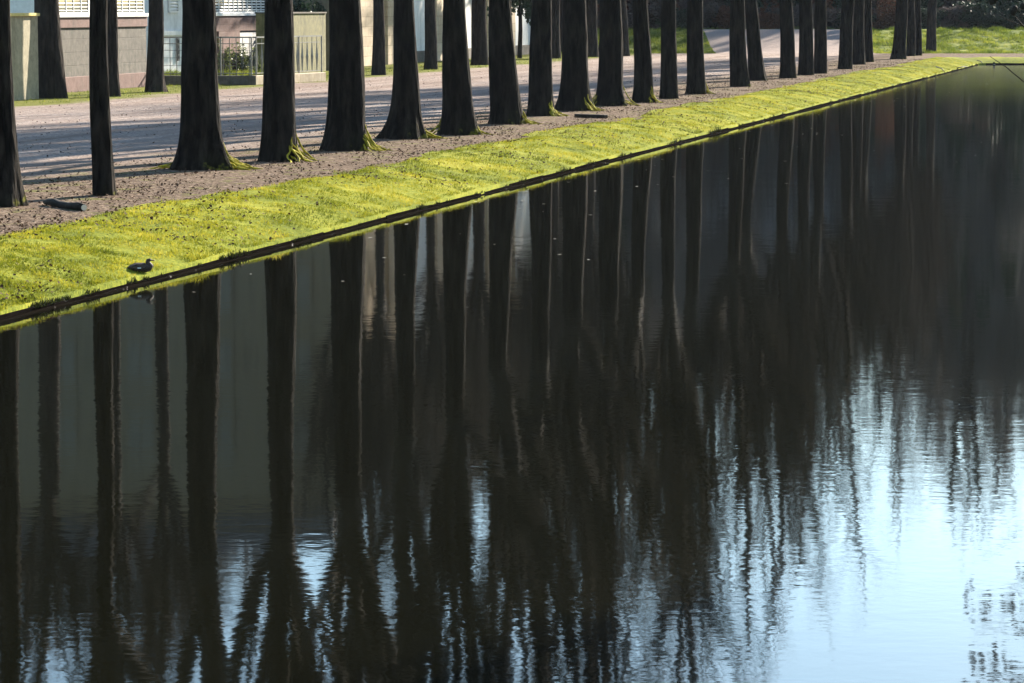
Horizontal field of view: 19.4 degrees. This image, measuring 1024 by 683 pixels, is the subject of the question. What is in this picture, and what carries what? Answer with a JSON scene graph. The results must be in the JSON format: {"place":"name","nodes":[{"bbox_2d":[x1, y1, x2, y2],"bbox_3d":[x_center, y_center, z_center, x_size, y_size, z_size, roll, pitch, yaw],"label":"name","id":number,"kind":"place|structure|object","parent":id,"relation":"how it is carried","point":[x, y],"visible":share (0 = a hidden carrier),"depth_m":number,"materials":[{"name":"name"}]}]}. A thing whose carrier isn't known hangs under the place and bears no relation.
{"place":"outdoors","nodes":[
{"label":"outdoors","id":0,"kind":"place"},
{"bbox_2d":[16,54,631,102],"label":"verge grass","id":1,"kind":"structure","parent":0,"point":[75,95],"depth_m":102.72,"materials":[{"name":"green plant"}]},
{"bbox_2d":[0,65,1023,682],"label":"water","id":2,"kind":"structure","parent":0,"point":[742,405],"depth_m":21.34,"materials":[{"name":"black liquid"}]},
{"bbox_2d":[0,53,1023,234],"bbox_3d":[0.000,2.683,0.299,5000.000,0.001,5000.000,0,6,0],"label":"ground","id":3,"kind":"structure","parent":0,"point":[138,144],"depth_m":67.64,"materials":[{"name":"grey gravel"}]},
{"bbox_2d":[0,0,28,207],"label":"lime tree","id":4,"kind":"object","parent":3,"relation":"on","point":[12,192],"visible":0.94,"depth_m":40.68,"materials":[{"name":"brown plant"}]},
{"bbox_2d":[10,13,39,100],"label":"garden wall","id":5,"kind":"structure","parent":3,"relation":"on","point":[24,41],"depth_m":87.72,"materials":[{"name":"beige paint"}]},
{"bbox_2d":[34,0,67,98],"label":"lime tree","id":6,"kind":"object","parent":3,"relation":"on","point":[52,78],"visible":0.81,"depth_m":89.06,"materials":[{"name":"brown plant"}]},
{"bbox_2d":[43,198,86,210],"bbox_3d":[-6.052,-1.842,40.550,0.122,0.145,1.420,-4,7,-30],"label":"log","id":7,"kind":"object","parent":3,"relation":"on","point":[53,202],"visible":0.98,"depth_m":40.40,"materials":[{"name":"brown wood"}]},
{"bbox_2d":[10,0,148,92],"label":"pavilion","id":8,"kind":"structure","parent":3,"relation":"on","point":[132,25],"depth_m":96.89,"materials":[{"name":"beige paint"}]},
{"bbox_2d":[59,0,88,13],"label":"window","id":9,"kind":"structure","parent":8,"relation":"in","point":[65,6],"depth_m":95.73,"materials":[{"name":"white glass"}]},
{"bbox_2d":[117,0,143,12],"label":"window","id":10,"kind":"structure","parent":8,"relation":"in","point":[123,6],"depth_m":100.79,"materials":[{"name":"white glass"}]},
{"bbox_2d":[89,0,116,195],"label":"lime tree","id":11,"kind":"object","parent":3,"relation":"on","point":[103,179],"visible":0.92,"depth_m":43.09,"materials":[{"name":"brown plant"}]},
{"bbox_2d":[107,0,120,96],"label":"lime tree","id":12,"kind":"object","parent":3,"relation":"on","point":[113,73],"visible":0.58,"depth_m":90.73,"materials":[{"name":"brown plant"}]},
{"bbox_2d":[144,0,168,91],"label":"lime tree","id":13,"kind":"object","parent":3,"relation":"on","point":[155,80],"visible":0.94,"depth_m":95.50,"materials":[{"name":"brown plant"}]},
{"bbox_2d":[144,0,264,72],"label":"garden house","id":14,"kind":"structure","parent":3,"relation":"on","point":[235,18],"depth_m":118.19,"materials":[{"name":"paint"}]},
{"bbox_2d":[168,0,178,12],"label":"window","id":15,"kind":"structure","parent":14,"relation":"in","point":[169,2],"depth_m":112.27,"materials":[{"name":"grey glass"}]},
{"bbox_2d":[177,38,179,60],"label":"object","id":16,"kind":"object","parent":14,"relation":"attached to","point":[178,48],"visible":0.78,"depth_m":112.73,"materials":[{"name":"metal"}]},
{"bbox_2d":[215,0,264,12],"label":"window","id":17,"kind":"structure","parent":14,"relation":"in","point":[222,6],"depth_m":120.21,"materials":[{"name":"white glass"}]},
{"bbox_2d":[149,0,261,169],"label":"lime tree","id":18,"kind":"object","parent":3,"relation":"on","point":[201,145],"visible":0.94,"depth_m":49.92,"materials":[{"name":"brown plant"}]},
{"bbox_2d":[164,35,325,84],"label":"garden railing","id":19,"kind":"object","parent":3,"relation":"on","point":[251,79],"visible":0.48,"depth_m":104.58,"materials":[{"name":"grey metal"}]},
{"bbox_2d":[257,0,320,162],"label":"lime tree","id":20,"kind":"object","parent":3,"relation":"on","point":[279,138],"visible":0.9,"depth_m":52.55,"materials":[{"name":"brown plant"}]},
{"bbox_2d":[255,12,326,72],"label":"mossy wall","id":21,"kind":"structure","parent":3,"relation":"on","point":[309,23],"depth_m":124.13,"materials":[{"name":"paint"}]},
{"bbox_2d":[293,0,316,11],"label":"evergreen shrub","id":22,"kind":"object","parent":3,"relation":"on","point":[306,7],"visible":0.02,"depth_m":125.48,"materials":[{"name":"green plant"}]},
{"bbox_2d":[293,0,326,11],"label":"evergreen shrub","id":23,"kind":"object","parent":3,"relation":"on","point":[319,8],"visible":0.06,"depth_m":127.38,"materials":[{"name":"green plant"}]},
{"bbox_2d":[293,0,329,70],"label":"palace block","id":24,"kind":"structure","parent":3,"relation":"on","point":[325,3],"depth_m":127.76,"materials":[{"name":"grey paint"}]},
{"bbox_2d":[319,0,396,150],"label":"lime tree","id":25,"kind":"object","parent":3,"relation":"on","point":[346,128],"visible":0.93,"depth_m":56.56,"materials":[{"name":"brown plant"}]},
{"bbox_2d":[371,0,385,74],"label":"lime tree","id":26,"kind":"object","parent":3,"relation":"on","point":[378,60],"visible":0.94,"depth_m":119.51,"materials":[{"name":"brown plant"}]},
{"bbox_2d":[376,0,448,139],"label":"lime tree","id":27,"kind":"object","parent":3,"relation":"on","point":[404,120],"visible":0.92,"depth_m":61.61,"materials":[{"name":"brown plant"}]},
{"bbox_2d":[424,0,437,69],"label":"lime tree","id":28,"kind":"object","parent":3,"relation":"on","point":[430,60],"visible":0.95,"depth_m":130.04,"materials":[{"name":"brown plant"}]},
{"bbox_2d":[360,0,530,65],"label":"orangery","id":29,"kind":"structure","parent":3,"relation":"on","point":[367,14],"depth_m":148.04,"materials":[{"name":"paint"}]},
{"bbox_2d":[430,0,494,134],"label":"lime tree","id":30,"kind":"object","parent":3,"relation":"on","point":[458,117],"visible":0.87,"depth_m":63.53,"materials":[{"name":"brown plant"}]},
{"bbox_2d":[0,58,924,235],"bbox_3d":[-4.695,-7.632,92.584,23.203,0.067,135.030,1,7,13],"label":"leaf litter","id":31,"kind":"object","parent":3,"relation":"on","point":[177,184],"visible":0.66,"depth_m":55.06,"materials":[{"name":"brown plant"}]},
{"bbox_2d":[470,0,488,64],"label":"lime tree","id":32,"kind":"object","parent":3,"relation":"on","point":[479,50],"visible":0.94,"depth_m":140.08,"materials":[{"name":"brown plant"}]},
{"bbox_2d":[487,0,531,58],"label":"evergreen tree","id":33,"kind":"object","parent":3,"relation":"on","point":[520,5],"visible":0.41,"depth_m":157.94,"materials":[{"name":"green plant"}]},
{"bbox_2d":[488,0,542,124],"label":"lime tree","id":34,"kind":"object","parent":3,"relation":"on","point":[505,101],"visible":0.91,"depth_m":69.26,"materials":[{"name":"brown plant"}]},
{"bbox_2d":[526,0,568,115],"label":"lime tree","id":35,"kind":"object","parent":3,"relation":"on","point":[540,98],"visible":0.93,"depth_m":74.72,"materials":[{"name":"brown plant"}]},
{"bbox_2d":[552,0,560,58],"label":"lime tree","id":36,"kind":"object","parent":3,"relation":"on","point":[556,50],"visible":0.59,"depth_m":157.81,"materials":[{"name":"brown plant"}]},
{"bbox_2d":[560,0,562,51],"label":"bare tree","id":37,"kind":"object","parent":3,"relation":"on","point":[561,19],"visible":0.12,"depth_m":175.61,"materials":[{"name":"brown plant"}]},
{"bbox_2d":[555,0,603,110],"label":"lime tree","id":38,"kind":"object","parent":3,"relation":"on","point":[574,93],"visible":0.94,"depth_m":78.35,"materials":[{"name":"brown plant"}]},
{"bbox_2d":[574,114,607,117],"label":"plank","id":39,"kind":"object","parent":3,"relation":"on","point":[591,115],"visible":0.98,"depth_m":73.38,"materials":[{"name":"brown wood"}]},
{"bbox_2d":[586,0,598,56],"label":"lime tree","id":40,"kind":"object","parent":3,"relation":"on","point":[591,11],"visible":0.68,"depth_m":162.56,"materials":[{"name":"brown plant"}]},
{"bbox_2d":[592,0,640,105],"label":"lime tree","id":41,"kind":"object","parent":3,"relation":"on","point":[609,90],"visible":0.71,"depth_m":82.30,"materials":[{"name":"brown plant"}]},
{"bbox_2d":[621,0,629,55],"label":"lime tree","id":42,"kind":"object","parent":3,"relation":"on","point":[626,51],"visible":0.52,"depth_m":165.95,"materials":[{"name":"brown plant"}]},
{"bbox_2d":[631,0,662,102],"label":"lime tree","id":43,"kind":"object","parent":3,"relation":"on","point":[643,90],"visible":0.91,"depth_m":85.00,"materials":[{"name":"brown plant"}]},
{"bbox_2d":[659,0,678,98],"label":"lime tree","id":44,"kind":"object","parent":3,"relation":"on","point":[668,84],"visible":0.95,"depth_m":88.73,"materials":[{"name":"brown plant"}]},
{"bbox_2d":[685,0,714,93],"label":"lime tree","id":45,"kind":"object","parent":3,"relation":"on","point":[696,82],"visible":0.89,"depth_m":93.31,"materials":[{"name":"brown plant"}]},
{"bbox_2d":[729,0,750,86],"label":"lime tree","id":46,"kind":"object","parent":3,"relation":"on","point":[739,75],"visible":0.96,"depth_m":102.14,"materials":[{"name":"brown plant"}]},
{"bbox_2d":[745,0,767,80],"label":"lime tree","id":47,"kind":"object","parent":3,"relation":"on","point":[756,70],"visible":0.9,"depth_m":110.53,"materials":[{"name":"brown plant"}]},
{"bbox_2d":[703,29,839,52],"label":"gravel ramp","id":48,"kind":"structure","parent":3,"relation":"on","point":[718,40],"depth_m":182.52,"materials":[{"name":"grey gravel"}]},
{"bbox_2d":[779,0,796,77],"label":"lime tree","id":49,"kind":"object","parent":3,"relation":"on","point":[787,55],"visible":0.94,"depth_m":114.42,"materials":[{"name":"brown plant"}]},
{"bbox_2d":[798,0,813,74],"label":"lime tree","id":50,"kind":"object","parent":3,"relation":"on","point":[806,58],"visible":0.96,"depth_m":119.48,"materials":[{"name":"brown plant"}]},
{"bbox_2d":[814,0,826,73],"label":"lime tree","id":51,"kind":"object","parent":3,"relation":"on","point":[820,46],"visible":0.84,"depth_m":122.20,"materials":[{"name":"brown plant"}]},
{"bbox_2d":[838,0,853,68],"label":"lime tree","id":52,"kind":"object","parent":3,"relation":"on","point":[846,39],"visible":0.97,"depth_m":131.06,"materials":[{"name":"brown plant"}]},
{"bbox_2d":[852,0,865,64],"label":"lime tree","id":53,"kind":"object","parent":3,"relation":"on","point":[858,50],"visible":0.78,"depth_m":141.36,"materials":[{"name":"brown plant"}]},
{"bbox_2d":[864,0,873,61],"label":"lime tree","id":54,"kind":"object","parent":3,"relation":"on","point":[868,41],"visible":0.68,"depth_m":147.81,"materials":[{"name":"brown plant"}]},
{"bbox_2d":[890,0,907,58],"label":"lime tree","id":55,"kind":"object","parent":3,"relation":"on","point":[899,38],"visible":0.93,"depth_m":156.31,"materials":[{"name":"brown plant"}]},
{"bbox_2d":[906,0,915,55],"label":"lime tree","id":56,"kind":"object","parent":3,"relation":"on","point":[910,46],"visible":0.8,"depth_m":165.98,"materials":[{"name":"brown plant"}]},
{"bbox_2d":[914,0,921,55],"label":"lime tree","id":57,"kind":"object","parent":3,"relation":"on","point":[918,39],"visible":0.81,"depth_m":167.72,"materials":[{"name":"brown plant"}]},
{"bbox_2d":[926,0,936,51],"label":"lime tree","id":58,"kind":"object","parent":3,"relation":"on","point":[931,27],"visible":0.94,"depth_m":176.78,"materials":[{"name":"brown plant"}]},
{"label":"flower bed","id":59,"kind":"structure","parent":3,"relation":"on","visible":0},
{"bbox_2d":[164,67,262,75],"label":"bed grass","id":60,"kind":"structure","parent":59,"relation":"on","point":[225,71],"depth_m":105.96,"materials":[{"name":"green plant"}]},
{"bbox_2d":[217,39,230,72],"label":"shrub","id":61,"kind":"object","parent":59,"relation":"on","point":[218,59],"visible":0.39,"depth_m":107.20,"materials":[{"name":"green plant"}]},
{"bbox_2d":[224,48,240,70],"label":"shrub","id":62,"kind":"object","parent":59,"relation":"on","point":[232,69],"visible":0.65,"depth_m":107.10,"materials":[{"name":"green plant"}]},
{"bbox_2d":[231,42,254,71],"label":"shrub","id":63,"kind":"object","parent":59,"relation":"on","point":[245,56],"visible":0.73,"depth_m":106.99,"materials":[{"name":"green plant"}]},
{"bbox_2d":[242,54,263,72],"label":"shrub","id":64,"kind":"object","parent":59,"relation":"on","point":[259,67],"visible":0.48,"depth_m":107.13,"materials":[{"name":"green plant"}]},
{"bbox_2d":[0,56,1023,314],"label":"grass bank","id":65,"kind":"structure","parent":0,"point":[180,263],"depth_m":44.59,"materials":[{"name":"green plant"}]},
{"bbox_2d":[126,258,154,272],"bbox_3d":[-4.136,-0.843,33.324,0.339,0.162,0.193,-1,7,-12],"label":"duck","id":66,"kind":"object","parent":65,"relation":"on","point":[147,266],"visible":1,"depth_m":33.27},
{"bbox_2d":[0,59,961,304],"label":"fallen leaves","id":67,"kind":"object","parent":65,"relation":"on","point":[85,220],"visible":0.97,"depth_m":45.47,"materials":[{"name":"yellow plant"}]},
{"bbox_2d":[0,64,977,321],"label":"wooden edging","id":68,"kind":"object","parent":65,"relation":"on","point":[164,276],"visible":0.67,"depth_m":40.95,"materials":[{"name":"brown wood"}]},
{"bbox_2d":[30,63,976,307],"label":"edge tufts","id":69,"kind":"object","parent":68,"relation":"on","point":[230,255],"visible":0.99,"depth_m":36.44,"materials":[{"name":"green plant"}]},
{"bbox_2d":[986,63,1023,64],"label":"wooden edging","id":70,"kind":"object","parent":65,"relation":"on","point":[1005,63],"visible":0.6,"depth_m":157.70,"materials":[{"name":"brown wood"}]},
{"bbox_2d":[561,27,715,52],"bbox_3d":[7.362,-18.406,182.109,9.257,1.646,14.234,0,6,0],"label":"lawn grass","id":71,"kind":"structure","parent":0,"point":[658,49],"depth_m":181.78,"materials":[{"name":"green plant"}]},
{"bbox_2d":[598,25,1023,28],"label":"terrace top","id":72,"kind":"structure","parent":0,"point":[797,27],"depth_m":193.18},
{"bbox_2d":[597,12,632,27],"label":"bush","id":73,"kind":"object","parent":72,"relation":"on","point":[630,21],"visible":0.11,"depth_m":191.22,"materials":[{"name":"green plant"}]},
{"bbox_2d":[626,0,660,27],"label":"bush","id":74,"kind":"object","parent":72,"relation":"on","point":[654,2],"visible":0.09,"depth_m":194.45,"materials":[{"name":"green plant"}]},
{"bbox_2d":[629,4,660,28],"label":"bush","id":75,"kind":"object","parent":72,"relation":"on","point":[652,11],"visible":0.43,"depth_m":191.06,"materials":[{"name":"green plant"}]},
{"bbox_2d":[651,7,684,27],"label":"bush","id":76,"kind":"object","parent":72,"relation":"on","point":[659,22],"visible":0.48,"depth_m":191.58,"materials":[{"name":"green plant"}]},
{"bbox_2d":[676,0,686,11],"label":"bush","id":77,"kind":"object","parent":72,"relation":"on","point":[682,3],"visible":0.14,"depth_m":195.77,"materials":[{"name":"green plant"}]},
{"bbox_2d":[676,8,704,28],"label":"bush","id":78,"kind":"object","parent":72,"relation":"on","point":[681,16],"visible":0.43,"depth_m":191.03,"materials":[{"name":"green plant"}]},
{"bbox_2d":[703,0,727,27],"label":"bush","id":79,"kind":"object","parent":72,"relation":"on","point":[719,2],"visible":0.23,"depth_m":195.39,"materials":[{"name":"green plant"}]},
{"bbox_2d":[703,3,729,28],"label":"bush","id":80,"kind":"object","parent":72,"relation":"on","point":[715,25],"visible":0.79,"depth_m":192.69,"materials":[{"name":"green plant"}]},
{"bbox_2d":[711,5,729,28],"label":"bush","id":81,"kind":"object","parent":72,"relation":"on","point":[723,15],"visible":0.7,"depth_m":191.45,"materials":[{"name":"green plant"}]},
{"bbox_2d":[757,7,772,26],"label":"bush","id":82,"kind":"object","parent":72,"relation":"on","point":[767,11],"visible":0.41,"depth_m":192.08,"materials":[{"name":"green plant"}]},
{"bbox_2d":[758,13,779,28],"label":"clipped hedge","id":83,"kind":"object","parent":72,"relation":"on","point":[765,23],"visible":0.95,"depth_m":190.60,"materials":[{"name":"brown plant"}]},
{"bbox_2d":[759,5,779,28],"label":"bush","id":84,"kind":"object","parent":72,"relation":"on","point":[763,9],"visible":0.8,"depth_m":191.96,"materials":[{"name":"green plant"}]},
{"bbox_2d":[761,0,795,26],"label":"bush","id":85,"kind":"object","parent":72,"relation":"on","point":[766,4],"visible":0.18,"depth_m":195.56,"materials":[{"name":"green plant"}]},
{"bbox_2d":[768,0,798,7],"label":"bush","id":86,"kind":"object","parent":72,"relation":"on","point":[793,2],"visible":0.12,"depth_m":195.19,"materials":[{"name":"green plant"}]},
{"bbox_2d":[812,0,836,24],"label":"bush","id":87,"kind":"object","parent":72,"relation":"on","point":[828,5],"visible":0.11,"depth_m":195.59,"materials":[{"name":"green plant"}]},
{"bbox_2d":[812,7,838,28],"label":"bush","id":88,"kind":"object","parent":72,"relation":"on","point":[829,17],"visible":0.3,"depth_m":191.40,"materials":[{"name":"green plant"}]},
{"bbox_2d":[829,0,841,27],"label":"bush","id":89,"kind":"object","parent":72,"relation":"on","point":[838,3],"visible":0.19,"depth_m":195.58,"materials":[{"name":"green plant"}]},
{"bbox_2d":[834,10,876,28],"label":"bush","id":90,"kind":"object","parent":72,"relation":"on","point":[839,17],"visible":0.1,"depth_m":191.09,"materials":[{"name":"green plant"}]},
{"bbox_2d":[872,8,895,28],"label":"bush","id":91,"kind":"object","parent":72,"relation":"on","point":[888,20],"visible":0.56,"depth_m":190.59,"materials":[{"name":"green plant"}]},
{"bbox_2d":[875,0,895,28],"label":"beech hedge","id":92,"kind":"object","parent":72,"relation":"on","point":[881,2],"visible":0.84,"depth_m":190.73,"materials":[{"name":"brown plant"}]},
{"bbox_2d":[921,0,942,27],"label":"bush","id":93,"kind":"object","parent":72,"relation":"on","point":[924,3],"visible":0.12,"depth_m":194.94,"materials":[{"name":"green plant"}]},
{"bbox_2d":[921,9,947,28],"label":"bush","id":94,"kind":"object","parent":72,"relation":"on","point":[940,15],"visible":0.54,"depth_m":191.16,"materials":[{"name":"green plant"}]},
{"bbox_2d":[937,5,968,27],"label":"bush","id":95,"kind":"object","parent":72,"relation":"on","point":[950,20],"visible":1,"depth_m":191.44,"materials":[{"name":"green plant"}]},
{"bbox_2d":[939,0,975,27],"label":"bush","id":96,"kind":"object","parent":72,"relation":"on","point":[949,2],"visible":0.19,"depth_m":195.31,"materials":[{"name":"green plant"}]},
{"bbox_2d":[952,1,987,28],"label":"bush","id":97,"kind":"object","parent":72,"relation":"on","point":[968,17],"visible":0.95,"depth_m":191.02,"materials":[{"name":"green plant"}]},
{"bbox_2d":[967,0,997,28],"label":"bush","id":98,"kind":"object","parent":72,"relation":"on","point":[990,7],"visible":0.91,"depth_m":191.85,"materials":[{"name":"green plant"}]},
{"bbox_2d":[971,0,1009,27],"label":"bush","id":99,"kind":"object","parent":72,"relation":"on","point":[987,2],"visible":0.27,"depth_m":195.91,"materials":[{"name":"green plant"}]},
{"bbox_2d":[978,10,1012,27],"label":"bush","id":100,"kind":"object","parent":72,"relation":"on","point":[991,17],"visible":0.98,"depth_m":190.88,"materials":[{"name":"green plant"}]},
{"bbox_2d":[995,0,1021,27],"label":"bush","id":101,"kind":"object","parent":72,"relation":"on","point":[1000,3],"visible":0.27,"depth_m":195.81,"materials":[{"name":"green plant"}]},
{"bbox_2d":[995,9,1021,28],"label":"bush","id":102,"kind":"object","parent":72,"relation":"on","point":[1006,10],"visible":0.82,"depth_m":191.55,"materials":[{"name":"green plant"}]},
{"bbox_2d":[1003,0,1023,27],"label":"bush","id":103,"kind":"object","parent":72,"relation":"on","point":[1020,12],"visible":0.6,"depth_m":191.23,"materials":[{"name":"green plant"}]},
{"bbox_2d":[872,26,1023,52],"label":"lawn bank","id":104,"kind":"structure","parent":0,"point":[997,39],"depth_m":181.98,"materials":[{"name":"green plant"}]},
{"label":"grass bank","id":105,"kind":"structure","parent":0,"visible":0},
{"bbox_2d":[988,0,1023,81],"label":"alder tree","id":106,"kind":"object","parent":105,"relation":"on","point":[1013,10],"visible":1,"depth_m":29.81,"materials":[{"name":"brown plant"}]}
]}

